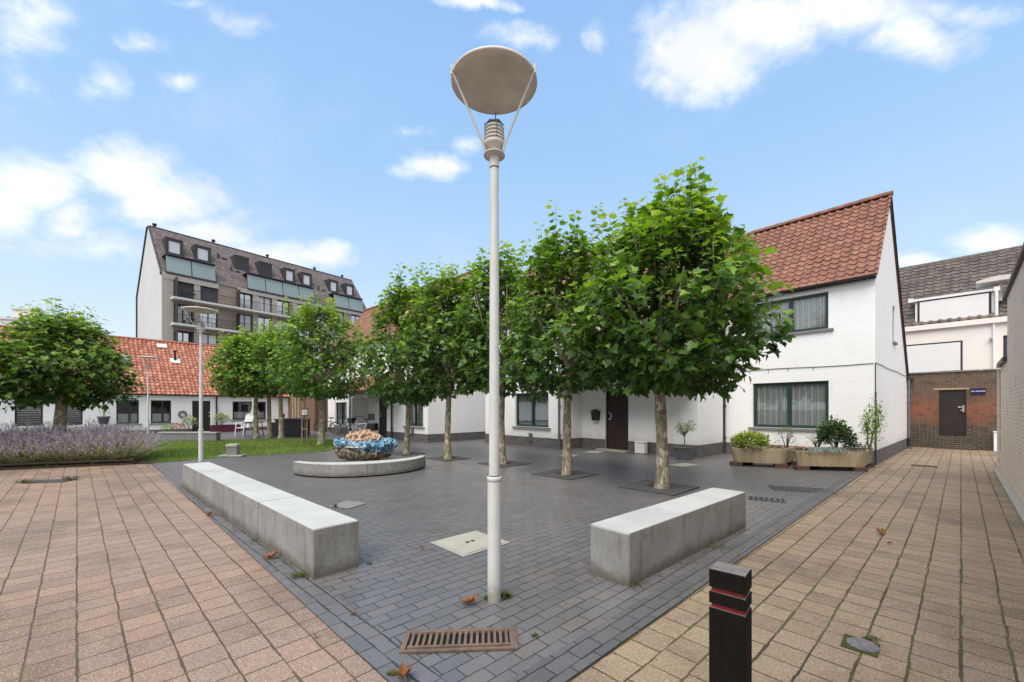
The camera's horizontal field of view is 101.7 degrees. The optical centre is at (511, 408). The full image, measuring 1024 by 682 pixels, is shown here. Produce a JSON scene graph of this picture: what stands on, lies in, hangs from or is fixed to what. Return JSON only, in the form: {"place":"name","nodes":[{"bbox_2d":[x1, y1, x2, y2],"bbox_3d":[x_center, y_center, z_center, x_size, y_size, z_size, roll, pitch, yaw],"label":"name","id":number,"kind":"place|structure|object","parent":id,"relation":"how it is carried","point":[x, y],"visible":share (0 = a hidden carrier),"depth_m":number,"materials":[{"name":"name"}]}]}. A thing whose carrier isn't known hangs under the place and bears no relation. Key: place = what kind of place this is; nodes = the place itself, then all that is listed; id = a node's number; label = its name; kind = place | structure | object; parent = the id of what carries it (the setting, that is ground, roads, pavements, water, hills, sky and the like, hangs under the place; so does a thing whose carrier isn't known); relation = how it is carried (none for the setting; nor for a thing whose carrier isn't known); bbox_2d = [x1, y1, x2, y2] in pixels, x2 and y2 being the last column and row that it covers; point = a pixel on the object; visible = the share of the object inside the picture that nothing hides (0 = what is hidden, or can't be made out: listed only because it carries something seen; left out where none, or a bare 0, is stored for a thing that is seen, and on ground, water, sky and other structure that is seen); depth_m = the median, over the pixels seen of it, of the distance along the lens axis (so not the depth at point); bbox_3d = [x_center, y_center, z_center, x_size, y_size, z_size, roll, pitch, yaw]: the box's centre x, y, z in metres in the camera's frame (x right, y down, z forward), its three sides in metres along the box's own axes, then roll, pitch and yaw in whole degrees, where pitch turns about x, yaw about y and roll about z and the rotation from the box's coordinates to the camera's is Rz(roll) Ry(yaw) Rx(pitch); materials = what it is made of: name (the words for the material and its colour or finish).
{"place":"outdoors","nodes":[
{"label":"outdoors","id":0,"kind":"place"},
{"bbox_2d":[0,306,110,333],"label":"town house","id":1,"kind":"structure","parent":0,"point":[7,320],"depth_m":47.91,"materials":[{"name":"concrete"}]},
{"bbox_2d":[0,464,386,681],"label":"pavement","id":2,"kind":"structure","parent":0,"point":[150,615],"depth_m":3.16,"materials":[{"name":"brick"}]},
{"bbox_2d":[15,479,74,482],"bbox_3d":[-9.088,1.410,8.150,0.800,0.011,0.300,0,0,-8],"label":"drain grate","id":3,"kind":"object","parent":2,"relation":"on","point":[52,480],"visible":0.86,"depth_m":8.16,"materials":[{"name":"metal"}]},
{"bbox_2d":[141,439,333,462],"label":"lawn","id":4,"kind":"structure","parent":0,"point":[275,450],"depth_m":14.76,"materials":[{"name":"green plant"}]},
{"bbox_2d":[217,443,246,456],"bbox_3d":[-8.312,1.229,12.399,0.640,0.358,0.420,0,0,-12],"label":"concrete block","id":5,"kind":"object","parent":4,"relation":"on","point":[232,450],"visible":0.98,"depth_m":12.29,"materials":[{"name":"concrete"}]},
{"bbox_2d":[239,319,314,438],"bbox_3d":[-10.828,-1.335,19.290,3.434,5.521,3.154,0,0,30],"label":"plane tree","id":6,"kind":"object","parent":4,"relation":"on","point":[262,345],"visible":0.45,"depth_m":18.76,"materials":[{"name":"green plant"}]},
{"bbox_2d":[297,372,313,441],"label":"sapling","id":7,"kind":"object","parent":4,"relation":"on","point":[305,433],"visible":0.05,"depth_m":17.33,"materials":[{"name":"brown plant"}]},
{"bbox_2d":[255,290,369,444],"bbox_3d":[-7.469,-1.507,16.161,4.024,5.866,3.920,0,0,0],"label":"plane tree","id":8,"kind":"object","parent":4,"relation":"on","point":[302,387],"visible":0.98,"depth_m":15.68,"materials":[{"name":"green plant"}]},
{"bbox_2d":[136,223,366,370],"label":"apartment building","id":9,"kind":"structure","parent":0,"point":[235,287],"depth_m":50.10,"materials":[{"name":"grey brick"}]},
{"bbox_2d":[178,331,191,342],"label":"window","id":10,"kind":"structure","parent":9,"relation":"in","point":[182,336],"depth_m":47.83,"materials":[{"name":"clear glass"}]},
{"bbox_2d":[178,305,191,323],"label":"window","id":11,"kind":"structure","parent":9,"relation":"in","point":[180,310],"depth_m":47.16,"materials":[{"name":"grey glass"}]},
{"bbox_2d":[178,281,193,298],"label":"window","id":12,"kind":"structure","parent":9,"relation":"in","point":[182,285],"depth_m":46.85,"materials":[{"name":"glass"}]},
{"bbox_2d":[200,313,216,327],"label":"window","id":13,"kind":"structure","parent":9,"relation":"in","point":[214,321],"depth_m":48.86,"materials":[{"name":"clear glass"}]},
{"bbox_2d":[200,285,217,303],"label":"window","id":14,"kind":"structure","parent":9,"relation":"in","point":[209,290],"depth_m":48.58,"materials":[{"name":"glass"}]},
{"bbox_2d":[203,334,216,344],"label":"window","id":15,"kind":"structure","parent":9,"relation":"in","point":[207,338],"depth_m":48.77,"materials":[{"name":"grey"}]},
{"bbox_2d":[240,314,251,331],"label":"window","id":16,"kind":"structure","parent":9,"relation":"in","point":[244,319],"depth_m":51.85,"materials":[{"name":"grey glass"}]},
{"bbox_2d":[240,292,251,308],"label":"window","id":17,"kind":"structure","parent":9,"relation":"in","point":[246,296],"depth_m":51.83,"materials":[{"name":"clear glass"}]},
{"bbox_2d":[258,317,270,333],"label":"window","id":18,"kind":"structure","parent":9,"relation":"in","point":[260,319],"depth_m":53.45,"materials":[{"name":"clear glass"}]},
{"bbox_2d":[258,296,270,312],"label":"window","id":19,"kind":"structure","parent":9,"relation":"in","point":[261,299],"depth_m":53.50,"materials":[{"name":"grey"}]},
{"bbox_2d":[328,271,488,442],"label":"white house","id":20,"kind":"structure","parent":0,"point":[427,424],"depth_m":19.31,"materials":[{"name":"white paint"}]},
{"bbox_2d":[334,402,346,426],"bbox_3d":[-9.613,0.318,23.523,1.776,1.342,0.190,0,0,45],"label":"window","id":21,"kind":"structure","parent":20,"relation":"in","point":[341,406],"depth_m":23.53,"materials":[{"name":"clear glass"}]},
{"bbox_2d":[379,398,386,435],"bbox_3d":[-6.175,0.422,21.300,2.448,1.956,0.116,0,0,45],"label":"door","id":22,"kind":"structure","parent":20,"relation":"in","point":[382,410],"depth_m":21.95,"materials":[{"name":"black plastic"}]},
{"bbox_2d":[403,401,424,428],"bbox_3d":[-4.233,0.239,18.143,1.690,1.188,0.190,0,0,45],"label":"window","id":23,"kind":"structure","parent":20,"relation":"in","point":[416,419],"depth_m":18.11,"materials":[{"name":"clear glass"}]},
{"bbox_2d":[136,430,871,681],"bbox_3d":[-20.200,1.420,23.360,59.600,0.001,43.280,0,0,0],"label":"plaza","id":24,"kind":"structure","parent":0,"point":[546,574],"depth_m":4.98,"materials":[{"name":"grey brick"}]},
{"bbox_2d":[51,458,158,465],"bbox_3d":[-13.345,1.406,10.754,7.415,0.001,3.200,0,0,-24],"label":"planting bed","id":25,"kind":"object","parent":24,"relation":"on","point":[143,462],"visible":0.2,"depth_m":11.10,"materials":[{"name":"soil"}]},
{"bbox_2d":[0,327,33,405],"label":"plane tree","id":26,"kind":"object","parent":25,"relation":"on","point":[5,402],"visible":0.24,"depth_m":10.30,"materials":[{"name":"green plant"}]},
{"bbox_2d":[0,426,56,467],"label":"lavender bush","id":27,"kind":"object","parent":25,"relation":"on","point":[3,458],"visible":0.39,"depth_m":9.88,"materials":[{"name":"purple plant"}]},
{"bbox_2d":[0,425,73,466],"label":"lavender bush","id":28,"kind":"object","parent":25,"relation":"on","point":[22,459],"visible":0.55,"depth_m":9.91,"materials":[{"name":"purple plant"}]},
{"bbox_2d":[0,418,78,453],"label":"lavender bush","id":29,"kind":"object","parent":25,"relation":"on","point":[26,424],"visible":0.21,"depth_m":10.37,"materials":[{"name":"purple plant"}]},
{"bbox_2d":[14,423,111,465],"bbox_3d":[-11.178,0.886,10.495,1.870,1.105,1.763,0,0,38],"label":"lavender bush","id":30,"kind":"object","parent":25,"relation":"on","point":[60,457],"visible":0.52,"depth_m":10.19,"materials":[{"name":"purple plant"}]},
{"bbox_2d":[0,459,135,469],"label":"timber edging","id":31,"kind":"object","parent":25,"relation":"on","point":[104,463],"visible":1,"depth_m":10.11,"materials":[{"name":"brown wood"}]},
{"bbox_2d":[0,296,143,435],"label":"plane tree","id":32,"kind":"object","parent":25,"relation":"on","point":[59,385],"visible":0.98,"depth_m":10.67,"materials":[{"name":"green plant"}]},
{"bbox_2d":[48,424,136,463],"bbox_3d":[-10.689,0.909,10.748,1.771,1.052,1.687,0,0,38],"label":"lavender bush","id":33,"kind":"object","parent":25,"relation":"on","point":[85,457],"visible":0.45,"depth_m":10.41,"materials":[{"name":"purple plant"}]},
{"bbox_2d":[68,417,128,436],"bbox_3d":[-12.079,0.838,11.925,1.777,1.206,1.885,0,0,44],"label":"lavender bush","id":34,"kind":"object","parent":25,"relation":"on","point":[90,425],"visible":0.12,"depth_m":11.90,"materials":[{"name":"purple plant"}]},
{"bbox_2d":[79,424,159,448],"bbox_3d":[-10.661,0.870,11.283,1.795,1.135,1.710,0,0,-7],"label":"lavender bush","id":35,"kind":"object","parent":25,"relation":"on","point":[124,431],"visible":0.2,"depth_m":11.21,"materials":[{"name":"purple plant"}]},
{"bbox_2d":[69,421,171,462],"bbox_3d":[-10.203,0.870,10.971,1.941,1.110,1.887,0,0,-43],"label":"lavender bush","id":36,"kind":"object","parent":25,"relation":"on","point":[138,453],"visible":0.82,"depth_m":10.75,"materials":[{"name":"purple plant"}]},
{"bbox_2d":[0,325,289,433],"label":"cottage row","id":37,"kind":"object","parent":24,"relation":"on","point":[173,380],"visible":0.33,"depth_m":25.02,"materials":[{"name":"white brick"}]},
{"bbox_2d":[15,404,42,425],"bbox_3d":[-23.955,0.180,20.702,0.900,1.920,1.507,0,0,42],"label":"window","id":38,"kind":"structure","parent":37,"relation":"in","point":[34,415],"depth_m":20.63,"materials":[{"name":"grey glass"}]},
{"bbox_2d":[67,405,82,424],"bbox_3d":[-23.042,0.180,21.731,0.900,1.920,1.512,0,0,42],"label":"window","id":39,"kind":"structure","parent":37,"relation":"in","point":[74,416],"depth_m":21.73,"materials":[{"name":"grey glass"}]},
{"bbox_2d":[115,400,141,424],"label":"window","id":40,"kind":"structure","parent":37,"relation":"in","point":[128,412],"depth_m":23.32,"materials":[{"name":"black glass"}]},
{"bbox_2d":[149,400,173,424],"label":"window","id":41,"kind":"structure","parent":37,"relation":"in","point":[160,409],"depth_m":24.39,"materials":[{"name":"black glass"}]},
{"bbox_2d":[192,401,209,431],"bbox_3d":[-19.031,0.461,25.573,0.116,1.878,0.959,0,0,42],"label":"door","id":42,"kind":"structure","parent":37,"relation":"in","point":[195,404],"depth_m":25.65,"materials":[{"name":"black plastic"}]},
{"bbox_2d":[230,401,266,420],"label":"window","id":43,"kind":"structure","parent":37,"relation":"in","point":[240,409],"depth_m":27.95,"materials":[{"name":"black glass"}]},
{"bbox_2d":[138,356,157,438],"bbox_3d":[-17.100,-0.524,19.600,0.740,3.888,0.740,0,0,15],"label":"street lamp","id":44,"kind":"object","parent":24,"relation":"on","point":[148,367],"visible":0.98,"depth_m":19.57,"materials":[{"name":"grey metal"}]},
{"bbox_2d":[157,432,220,440],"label":"garden wall","id":45,"kind":"structure","parent":24,"relation":"on","point":[188,436],"depth_m":18.29,"materials":[{"name":"concrete"}]},
{"bbox_2d":[180,415,198,429],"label":"potted shrub","id":46,"kind":"object","parent":24,"relation":"on","point":[185,418],"visible":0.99,"depth_m":24.17,"materials":[{"name":"green plant"}]},
{"bbox_2d":[182,306,218,462],"bbox_3d":[-7.620,-0.524,10.220,0.740,3.888,0.740,0,0,-30],"label":"street lamp","id":47,"kind":"object","parent":24,"relation":"on","point":[201,325],"visible":0.98,"depth_m":10.19,"materials":[{"name":"white metal"}]},
{"bbox_2d":[210,424,240,431],"bbox_3d":[-17.572,1.200,25.602,0.400,0.440,1.500,0,0,42],"label":"planter box","id":48,"kind":"object","parent":24,"relation":"on","point":[223,428],"visible":0.88,"depth_m":25.43,"materials":[{"name":"plastic"}]},
{"bbox_2d":[203,325,273,438],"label":"plane tree","id":49,"kind":"object","parent":24,"relation":"on","point":[223,375],"visible":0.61,"depth_m":19.07,"materials":[{"name":"green plant"}]},
{"bbox_2d":[234,414,253,435],"bbox_3d":[-13.991,0.853,21.844,0.588,1.146,0.740,0,0,12],"label":"garden chair","id":50,"kind":"object","parent":24,"relation":"on","point":[248,417],"visible":0.88,"depth_m":22.03,"materials":[{"name":"white plastic"}]},
{"bbox_2d":[230,321,299,437],"bbox_3d":[-11.888,-1.385,20.264,3.043,5.615,3.028,0,0,-22],"label":"plane tree","id":51,"kind":"object","parent":24,"relation":"on","point":[269,434],"visible":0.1,"depth_m":19.61,"materials":[{"name":"green plant"}]},
{"bbox_2d":[183,462,357,578],"bbox_3d":[-3.686,1.212,5.670,5.988,0.415,0.400,0,0,44],"label":"concrete bench","id":52,"kind":"object","parent":24,"relation":"on","point":[313,540],"visible":1,"depth_m":4.16,"materials":[{"name":"grey concrete"}]},
{"bbox_2d":[274,418,310,435],"bbox_3d":[-11.327,0.935,21.545,1.680,0.890,0.680,0,0,10],"label":"storage box","id":53,"kind":"object","parent":24,"relation":"on","point":[292,426],"visible":0.74,"depth_m":21.24,"materials":[{"name":"black plastic"}]},
{"bbox_2d":[152,463,445,681],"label":"plaza edging","id":54,"kind":"object","parent":24,"relation":"on","point":[378,650],"visible":1,"depth_m":2.91,"materials":[{"name":"grey brick"}]},
{"bbox_2d":[393,662,412,681],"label":"fallen leaf","id":55,"kind":"object","parent":54,"relation":"on","point":[403,671],"visible":1,"depth_m":2.21,"materials":[{"name":"orange plant"}]},
{"bbox_2d":[288,371,327,431],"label":"brick outbuilding","id":56,"kind":"structure","parent":24,"relation":"on","point":[295,405],"depth_m":26.81,"materials":[{"name":"brick"}]},
{"bbox_2d":[314,415,340,433],"bbox_3d":[-10.211,0.893,23.081,1.776,1.090,0.603,0,0,14],"label":"bicycle","id":57,"kind":"object","parent":24,"relation":"on","point":[331,423],"visible":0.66,"depth_m":23.01,"materials":[{"name":"black metal"}]},
{"bbox_2d":[329,501,366,508],"bbox_3d":[-2.413,1.412,6.141,0.389,0.008,0.367,0,0,23],"label":"access cover","id":58,"kind":"object","parent":24,"relation":"on","point":[348,504],"visible":1,"depth_m":6.13,"materials":[{"name":"grey concrete"}]},
{"bbox_2d":[293,456,425,477],"bbox_3d":[-3.215,1.280,9.131,2.861,0.280,1.061,0,0,-24],"label":"curved bench","id":59,"kind":"object","parent":24,"relation":"on","point":[352,469],"visible":1,"depth_m":8.70,"materials":[{"name":"concrete"}]},
{"bbox_2d":[346,416,378,433],"bbox_3d":[-7.159,0.893,19.958,1.776,1.090,0.603,0,0,12],"label":"bicycle","id":60,"kind":"object","parent":24,"relation":"on","point":[373,426],"visible":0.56,"depth_m":19.90,"materials":[{"name":"black metal"}]},
{"bbox_2d":[333,429,398,461],"bbox_3d":[-3.871,0.985,11.132,1.687,0.907,1.432,0,0,0],"label":"ceramic sculpture","id":61,"kind":"object","parent":24,"relation":"on","point":[364,445],"visible":1,"depth_m":10.69,"materials":[{"name":"ceramic"}]},
{"bbox_2d":[391,451,425,455],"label":"tree grate","id":62,"kind":"object","parent":24,"relation":"on","point":[411,453],"visible":0.79,"depth_m":13.08,"materials":[{"name":"metal"}]},
{"bbox_2d":[354,262,453,453],"bbox_3d":[-3.270,-1.485,12.884,3.217,5.816,3.624,0,0,0],"label":"plane tree","id":63,"kind":"object","parent":62,"relation":"on","point":[406,392],"visible":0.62,"depth_m":12.42,"materials":[{"name":"green plant"}]},
{"bbox_2d":[427,456,470,460],"bbox_3d":[-1.790,1.409,11.850,0.900,0.012,0.900,0,0,-43],"label":"tree grate","id":64,"kind":"object","parent":24,"relation":"on","point":[453,458],"visible":0.82,"depth_m":11.77,"materials":[{"name":"metal"}]},
{"bbox_2d":[390,256,488,458],"bbox_3d":[-1.726,-1.383,11.742,3.149,5.615,3.351,0,0,0],"label":"plane tree","id":65,"kind":"object","parent":64,"relation":"on","point":[443,295],"visible":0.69,"depth_m":11.23,"materials":[{"name":"green plant"}]},
{"bbox_2d":[399,627,517,653],"bbox_3d":[-0.314,1.406,2.546,0.690,0.020,0.235,0,0,-4],"label":"drain grate","id":66,"kind":"object","parent":24,"relation":"on","point":[459,640],"visible":1,"depth_m":2.53,"materials":[{"name":"metal"}]},
{"bbox_2d":[430,531,509,556],"bbox_3d":[-0.442,1.409,4.405,0.614,0.014,0.589,0,0,-43],"label":"access cover","id":67,"kind":"object","parent":24,"relation":"on","point":[468,543],"visible":0.95,"depth_m":4.34,"materials":[{"name":"concrete"}]},
{"bbox_2d":[450,45,536,603],"bbox_3d":[-0.131,-0.524,3.090,0.636,3.888,0.636,0,0,0],"label":"street lamp","id":68,"kind":"object","parent":24,"relation":"on","point":[495,80],"visible":1,"depth_m":3.06,"materials":[{"name":"white metal"}]},
{"bbox_2d":[477,460,530,466],"bbox_3d":[-0.200,1.409,10.750,1.000,0.012,1.000,0,0,-44],"label":"tree grate","id":69,"kind":"object","parent":24,"relation":"on","point":[511,463],"visible":0.58,"depth_m":10.69,"materials":[{"name":"metal"}]},
{"bbox_2d":[444,239,559,463],"bbox_3d":[-0.183,-1.416,10.769,3.212,5.681,3.039,0,0,0],"label":"plane tree","id":70,"kind":"object","parent":69,"relation":"on","point":[509,278],"visible":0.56,"depth_m":10.33,"materials":[{"name":"green plant"}]},
{"bbox_2d":[69,477,994,675],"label":"litter","id":71,"kind":"object","parent":24,"relation":"on","point":[418,581],"visible":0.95,"depth_m":3.72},
{"bbox_2d":[531,469,597,479],"bbox_3d":[1.150,1.409,9.020,1.040,0.012,1.040,0,0,-43],"label":"tree grate","id":72,"kind":"object","parent":24,"relation":"on","point":[557,474],"visible":0.95,"depth_m":8.91,"materials":[{"name":"metal"}]},
{"bbox_2d":[499,200,643,475],"bbox_3d":[1.235,-1.415,8.858,3.112,5.679,3.254,0,0,-27],"label":"plane tree","id":73,"kind":"object","parent":72,"relation":"on","point":[554,265],"visible":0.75,"depth_m":8.59,"materials":[{"name":"green plant"}]},
{"bbox_2d":[485,252,722,457],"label":"white house","id":74,"kind":"structure","parent":24,"relation":"on","point":[623,423],"depth_m":14.40,"materials":[{"name":"paint"}]},
{"bbox_2d":[512,392,550,429],"bbox_3d":[0.742,0.079,15.648,0.190,1.333,2.024,0,0,-42],"label":"window","id":75,"kind":"structure","parent":74,"relation":"in","point":[534,416],"depth_m":15.68,"materials":[{"name":"clear glass"}]},
{"bbox_2d":[606,390,627,449],"bbox_3d":[3.584,0.376,14.142,0.116,2.029,0.911,0,0,-42],"label":"door","id":76,"kind":"structure","parent":74,"relation":"in","point":[616,406],"depth_m":14.16,"materials":[{"name":"brown wood"}]},
{"bbox_2d":[634,441,647,453],"bbox_3d":[4.069,1.215,13.158,0.240,0.370,0.380,0,0,-42],"label":"utility box","id":77,"kind":"object","parent":24,"relation":"on","point":[640,446],"visible":1,"depth_m":13.06,"materials":[{"name":"white plastic"}]},
{"bbox_2d":[618,480,699,495],"bbox_3d":[2.650,1.409,7.520,1.040,0.012,1.040,0,0,-43],"label":"tree grate","id":78,"kind":"object","parent":24,"relation":"on","point":[647,486],"visible":0.87,"depth_m":7.42,"materials":[{"name":"metal"}]},
{"bbox_2d":[553,156,795,488],"bbox_3d":[2.643,-1.339,7.403,3.885,5.528,4.007,0,0,19],"label":"plane tree","id":79,"kind":"object","parent":78,"relation":"on","point":[673,233],"visible":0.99,"depth_m":6.71,"materials":[{"name":"green plant"}]},
{"bbox_2d":[590,488,745,586],"bbox_3d":[1.733,1.208,4.290,2.510,0.425,0.385,0,0,-42],"label":"concrete bench","id":80,"kind":"object","parent":24,"relation":"on","point":[629,549],"visible":1,"depth_m":3.76,"materials":[{"name":"grey concrete"}]},
{"bbox_2d":[673,445,694,459],"bbox_3d":[4.807,1.233,11.642,0.454,0.374,0.454,0,0,44],"label":"flower pot","id":81,"kind":"object","parent":24,"relation":"on","point":[682,452],"visible":1,"depth_m":11.52,"materials":[{"name":"plastic"}]},
{"bbox_2d":[671,418,696,446],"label":"tree","id":82,"kind":"object","parent":81,"relation":"on","point":[681,429],"visible":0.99,"depth_m":11.63,"materials":[{"name":"green plant"}]},
{"bbox_2d":[506,467,870,681],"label":"plaza edging","id":83,"kind":"object","parent":24,"relation":"on","point":[570,659],"visible":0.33,"depth_m":2.93,"materials":[{"name":"grey brick"}]},
{"bbox_2d":[730,445,796,468],"bbox_3d":[6.321,1.195,10.493,1.558,0.450,0.945,0,0,22],"label":"planter","id":84,"kind":"object","parent":24,"relation":"on","point":[778,457],"visible":0.91,"depth_m":10.18,"materials":[{"name":"concrete"}]},
{"bbox_2d":[730,428,771,449],"bbox_3d":[5.975,0.820,10.480,0.930,0.646,1.060,0,0,31],"label":"leafy plant","id":85,"kind":"object","parent":84,"relation":"in","point":[761,440],"visible":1,"depth_m":10.28,"materials":[{"name":"green plant"}]},
{"bbox_2d":[774,423,795,448],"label":"leafy plant","id":86,"kind":"object","parent":84,"relation":"in","point":[787,440],"visible":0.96,"depth_m":10.25,"materials":[{"name":"green plant"}]},
{"bbox_2d":[748,496,785,502],"bbox_3d":[3.974,1.410,6.508,0.500,0.011,0.260,0,0,30],"label":"drain grate","id":87,"kind":"object","parent":24,"relation":"on","point":[767,499],"visible":1,"depth_m":6.49,"materials":[{"name":"metal"}]},
{"bbox_2d":[624,190,913,464],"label":"white house","id":88,"kind":"structure","parent":24,"relation":"on","point":[843,354],"depth_m":11.81,"materials":[{"name":"paint"}]},
{"bbox_2d":[748,381,832,431],"bbox_3d":[7.971,-0.069,11.991,0.267,1.375,2.106,0,0,-42],"label":"window","id":89,"kind":"structure","parent":88,"relation":"in","point":[799,405],"depth_m":11.99,"materials":[{"name":"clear glass"}]},
{"bbox_2d":[757,292,833,337],"bbox_3d":[7.998,-2.630,11.961,0.267,1.060,2.012,0,0,-42],"label":"window","id":90,"kind":"structure","parent":88,"relation":"in","point":[810,315],"depth_m":11.74,"materials":[{"name":"clear glass"}]},
{"bbox_2d":[768,485,835,492],"bbox_3d":[5.070,1.410,7.322,0.920,0.011,0.420,0,0,20],"label":"drain grate","id":91,"kind":"object","parent":24,"relation":"on","point":[794,488],"visible":1,"depth_m":7.29,"materials":[{"name":"metal"}]},
{"bbox_2d":[793,447,874,471],"bbox_3d":[7.718,1.195,9.944,2.175,0.450,1.082,0,0,10],"label":"planter","id":92,"kind":"object","parent":24,"relation":"on","point":[860,460],"visible":0.84,"depth_m":9.51,"materials":[{"name":"concrete"}]},
{"bbox_2d":[790,446,868,453],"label":"silver grass","id":93,"kind":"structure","parent":92,"relation":"in","point":[833,450],"depth_m":9.51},
{"bbox_2d":[812,414,860,447],"bbox_3d":[7.641,0.626,9.843,0.862,0.992,0.893,0,0,-14],"label":"rose shrub","id":94,"kind":"object","parent":92,"relation":"on","point":[841,432],"visible":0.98,"depth_m":9.73,"materials":[{"name":"green plant"}]},
{"bbox_2d":[840,440,865,451],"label":"heather","id":95,"kind":"object","parent":92,"relation":"in","point":[853,445],"visible":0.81,"depth_m":9.55,"materials":[{"name":"green plant"}]},
{"bbox_2d":[857,397,888,454],"bbox_3d":[8.532,0.399,9.866,0.712,1.370,0.439,0,0,0],"label":"rose bush","id":96,"kind":"object","parent":92,"relation":"in","point":[866,425],"visible":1,"depth_m":9.86,"materials":[{"name":"green plant"}]},
{"bbox_2d":[0,0,1023,336],"label":"sky","id":97,"kind":"structure","parent":0,"point":[334,137],"materials":[{"name":"blue"}]},
{"bbox_2d":[569,447,1023,681],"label":"pavement","id":98,"kind":"structure","parent":0,"point":[951,525],"depth_m":3.21,"materials":[{"name":"beige brick"}]},
{"bbox_2d":[709,561,751,681],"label":"bollard","id":99,"kind":"object","parent":98,"relation":"on","point":[730,628],"visible":1,"depth_m":1.45,"materials":[{"name":"black metal"}]},
{"bbox_2d":[840,633,879,657],"bbox_3d":[2.093,1.416,2.505,0.190,0.012,0.172,0,0,-45],"label":"valve cover","id":100,"kind":"object","parent":98,"relation":"on","point":[861,645],"visible":1,"depth_m":2.49,"materials":[{"name":"metal"}]},
{"bbox_2d":[909,368,1000,450],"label":"brick wall","id":101,"kind":"structure","parent":98,"relation":"on","point":[948,410],"depth_m":14.82,"materials":[{"name":"brick"}]},
{"bbox_2d":[939,389,965,435],"bbox_3d":[15.693,0.146,14.862,0.132,1.642,0.669,0,0,-42],"label":"door","id":102,"kind":"structure","parent":101,"relation":"in","point":[952,403],"depth_m":14.88,"materials":[{"name":"metal"}]},
{"bbox_2d":[899,245,1021,372],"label":"cream house","id":103,"kind":"structure","parent":98,"relation":"on","point":[955,313],"depth_m":16.96,"materials":[{"name":"paint"}]},
{"bbox_2d":[906,340,962,372],"bbox_3d":[17.463,-1.886,17.299,0.902,2.188,2.289,0,0,-42],"label":"window","id":104,"kind":"structure","parent":103,"relation":"in","point":[939,356],"depth_m":16.93,"materials":[{"name":"white glass"}]},
{"bbox_2d":[994,243,1023,525],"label":"alley wall","id":105,"kind":"structure","parent":98,"relation":"on","point":[1010,475],"depth_m":6.97,"materials":[{"name":"beige brick"}]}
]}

